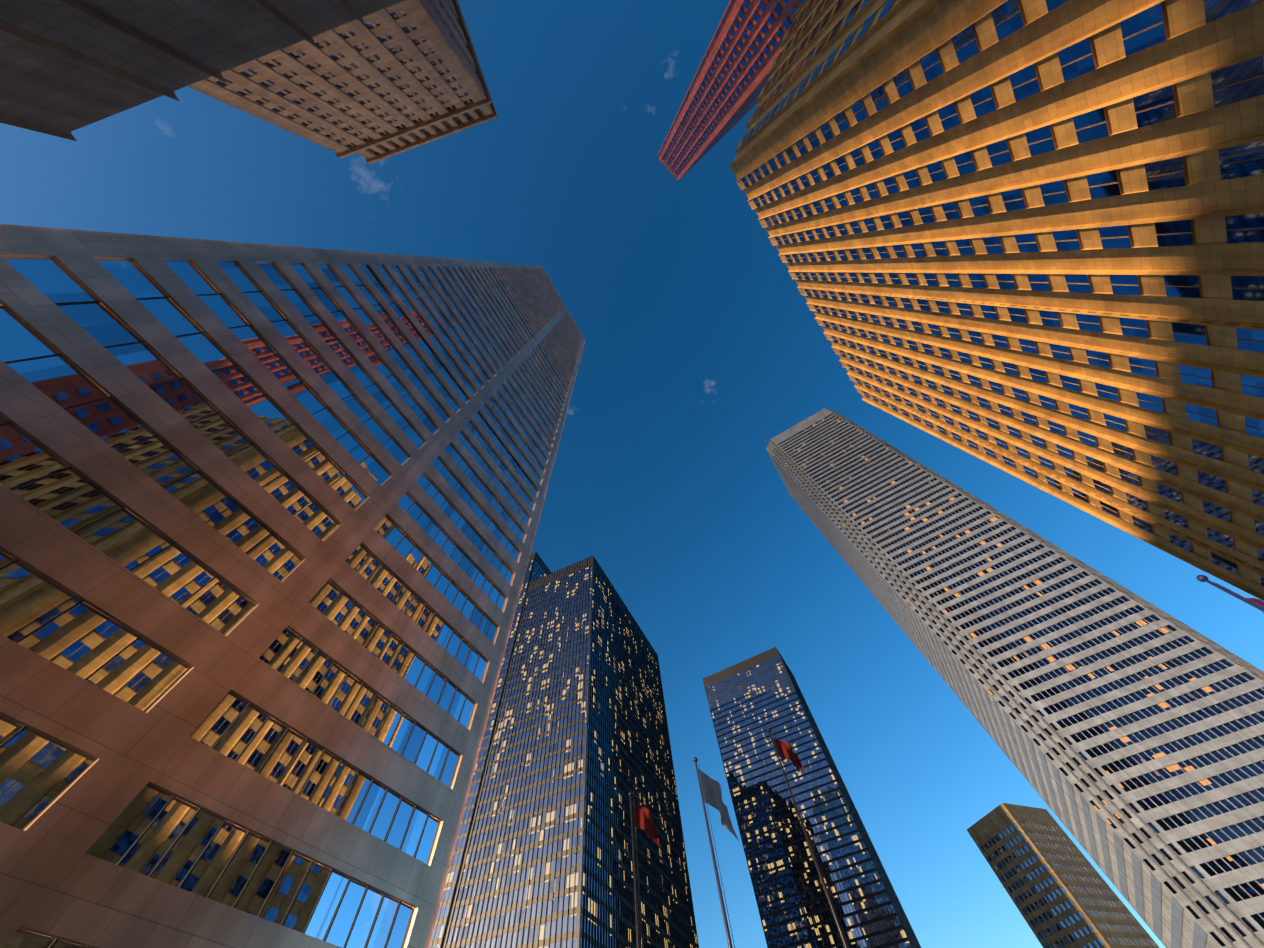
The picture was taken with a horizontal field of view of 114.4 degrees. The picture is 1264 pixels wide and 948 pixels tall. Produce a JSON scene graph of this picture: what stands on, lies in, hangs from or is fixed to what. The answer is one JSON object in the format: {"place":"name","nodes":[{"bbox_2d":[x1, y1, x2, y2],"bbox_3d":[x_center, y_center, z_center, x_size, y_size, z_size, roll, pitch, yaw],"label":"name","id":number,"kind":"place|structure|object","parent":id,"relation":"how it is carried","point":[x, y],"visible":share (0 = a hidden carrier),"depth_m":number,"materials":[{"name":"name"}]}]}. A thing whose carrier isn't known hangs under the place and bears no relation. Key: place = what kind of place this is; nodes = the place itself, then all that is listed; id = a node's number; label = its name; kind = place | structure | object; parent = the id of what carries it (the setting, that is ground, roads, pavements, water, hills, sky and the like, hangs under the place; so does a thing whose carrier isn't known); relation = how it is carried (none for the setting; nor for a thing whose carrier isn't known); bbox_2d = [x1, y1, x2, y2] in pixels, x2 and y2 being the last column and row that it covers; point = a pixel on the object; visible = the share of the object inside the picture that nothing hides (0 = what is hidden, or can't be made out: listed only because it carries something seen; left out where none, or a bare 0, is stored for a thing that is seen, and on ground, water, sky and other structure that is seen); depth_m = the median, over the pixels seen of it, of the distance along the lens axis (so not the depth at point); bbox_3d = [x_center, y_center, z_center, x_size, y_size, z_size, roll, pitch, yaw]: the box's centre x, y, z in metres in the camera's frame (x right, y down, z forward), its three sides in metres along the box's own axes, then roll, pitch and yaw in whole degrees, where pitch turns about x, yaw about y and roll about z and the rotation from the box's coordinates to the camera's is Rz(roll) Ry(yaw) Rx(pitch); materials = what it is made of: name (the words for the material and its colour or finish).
{"place":"outdoors","nodes":[
{"label":"outdoors","id":0,"kind":"place"},
{"bbox_2d":[0,0,404,140],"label":"limestone podium","id":1,"kind":"object","parent":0,"point":[67,67],"visible":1,"depth_m":17.74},
{"bbox_2d":[429,552,550,947],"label":"skyscraper","id":2,"kind":"structure","parent":0,"point":[537,568],"depth_m":150.56,"materials":[{"name":"black metal"}]},
{"bbox_2d":[443,556,698,947],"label":"black tower","id":3,"kind":"structure","parent":0,"point":[580,749],"depth_m":139.29,"materials":[{"name":"black glass"}]},
{"bbox_2d":[0,0,1263,947],"label":"sky","id":4,"kind":"structure","parent":0,"point":[701,343],"materials":[{"name":"blue"}]},
{"bbox_2d":[703,647,920,947],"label":"black tower","id":5,"kind":"structure","parent":0,"point":[751,700],"depth_m":233.99,"materials":[{"name":"black glass"}]},
{"bbox_2d":[766,408,1263,947],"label":"skyscraper","id":6,"kind":"structure","parent":0,"point":[1122,726],"depth_m":127.25,"materials":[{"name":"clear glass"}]},
{"bbox_2d":[967,803,1159,947],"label":"tan office tower","id":7,"kind":"structure","parent":0,"point":[1060,891],"depth_m":186.01,"materials":[{"name":"stone"}]},
{"label":"ground","id":8,"kind":"structure","parent":0,"visible":0},
{"bbox_2d":[0,224,585,947],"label":"skyscraper","id":9,"kind":"structure","parent":8,"relation":"on","point":[268,520],"depth_m":23.69,"materials":[{"name":"brown stone"}]},
{"bbox_2d":[188,0,485,152],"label":"skyscraper","id":10,"kind":"structure","parent":8,"relation":"on","point":[337,90],"depth_m":73.60,"materials":[{"name":"beige stone"}]},
{"bbox_2d":[303,0,491,158],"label":"limestone tower crown","id":11,"kind":"object","parent":10,"relation":"on","point":[419,126],"visible":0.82,"depth_m":96.25,"materials":[{"name":"stone"}]},
{"bbox_2d":[357,104,492,158],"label":"limestone tower crown","id":12,"kind":"object","parent":11,"relation":"on","point":[434,129],"visible":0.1,"depth_m":105.44,"materials":[{"name":"beige stone"}]},
{"bbox_2d":[365,0,497,163],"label":"limestone tower crown","id":13,"kind":"object","parent":12,"relation":"on","point":[448,132],"visible":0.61,"depth_m":107.69,"materials":[{"name":"beige stone"}]},
{"bbox_2d":[628,791,659,947],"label":"flag pole","id":14,"kind":"object","parent":8,"relation":"on","point":[643,820],"visible":1,"depth_m":19.60,"materials":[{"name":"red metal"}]},
{"bbox_2d":[693,757,738,947],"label":"flag pole","id":15,"kind":"object","parent":8,"relation":"on","point":[710,788],"visible":1,"depth_m":18.30,"materials":[{"name":"white metal"}]},
{"bbox_2d":[657,0,827,180],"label":"red granite tower","id":16,"kind":"structure","parent":8,"relation":"on","point":[728,83],"depth_m":116.74,"materials":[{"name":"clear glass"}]},
{"bbox_2d":[767,728,850,947],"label":"flag pole","id":17,"kind":"object","parent":8,"relation":"on","point":[784,750],"visible":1,"depth_m":19.22,"materials":[{"name":"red metal"}]},
{"bbox_2d":[728,0,1263,600],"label":"skyscraper","id":18,"kind":"structure","parent":8,"relation":"on","point":[1022,240],"depth_m":43.21,"materials":[{"name":"beige stone"}]},
{"bbox_3d":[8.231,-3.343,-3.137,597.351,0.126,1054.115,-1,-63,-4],"label":"king road","id":19,"kind":"object","parent":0,"visible":0},
{"bbox_2d":[1196,575,1263,612],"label":"flag pole","id":20,"kind":"object","parent":19,"relation":"on","point":[1257,603],"visible":1,"depth_m":12.84,"materials":[{"name":"grey metal"}]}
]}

